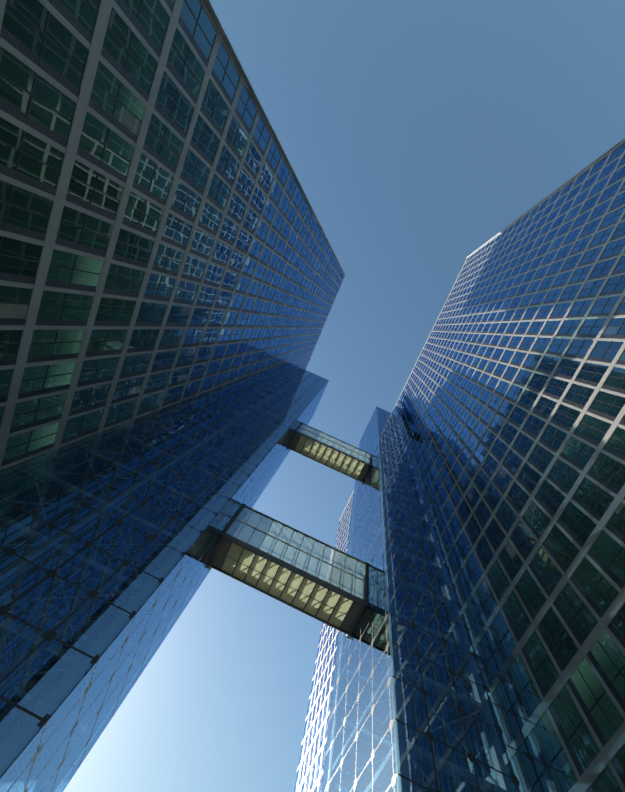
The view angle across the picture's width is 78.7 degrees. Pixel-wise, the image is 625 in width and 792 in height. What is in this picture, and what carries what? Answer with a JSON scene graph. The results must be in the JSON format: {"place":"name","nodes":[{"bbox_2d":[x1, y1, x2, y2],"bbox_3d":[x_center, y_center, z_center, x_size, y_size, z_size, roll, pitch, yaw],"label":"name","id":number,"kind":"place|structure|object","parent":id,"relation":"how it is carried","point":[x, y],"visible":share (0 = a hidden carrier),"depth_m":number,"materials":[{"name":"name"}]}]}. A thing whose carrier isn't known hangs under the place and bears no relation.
{"place":"outdoors","nodes":[
{"label":"outdoors","id":0,"kind":"place"},
{"bbox_2d":[63,0,624,791],"label":"sky","id":1,"kind":"structure","parent":0,"point":[414,133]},
{"label":"ground","id":2,"kind":"structure","parent":0,"visible":0},
{"bbox_2d":[0,0,345,470],"bbox_3d":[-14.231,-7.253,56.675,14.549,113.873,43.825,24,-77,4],"label":"tower","id":3,"kind":"structure","parent":2,"relation":"on","point":[164,242],"depth_m":18.90,"materials":[{"name":"blue glass"}]},
{"bbox_2d":[0,361,370,791],"bbox_3d":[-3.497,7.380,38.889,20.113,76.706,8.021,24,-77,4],"label":"skyscraper with skybridges","id":4,"kind":"structure","parent":2,"relation":"on","point":[118,543],"depth_m":19.15,"materials":[{"name":"glass"}]},
{"bbox_2d":[321,406,571,791],"bbox_3d":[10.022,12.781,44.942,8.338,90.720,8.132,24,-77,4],"label":"skyscraper","id":5,"kind":"structure","parent":2,"relation":"on","point":[430,691],"depth_m":19.72,"materials":[{"name":"glass"}]},
{"bbox_2d":[294,138,624,791],"bbox_3d":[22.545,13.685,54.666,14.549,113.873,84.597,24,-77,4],"label":"tower","id":6,"kind":"structure","parent":2,"relation":"on","point":[513,391],"depth_m":30.45,"materials":[{"name":"blue glass"}]},
{"bbox_2d":[400,394,420,434],"bbox_3d":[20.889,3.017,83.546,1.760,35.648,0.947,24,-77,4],"label":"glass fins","id":7,"kind":"object","parent":6,"relation":"attached to","point":[408,410],"visible":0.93,"depth_m":79.26,"materials":[{"name":"blue glass"}]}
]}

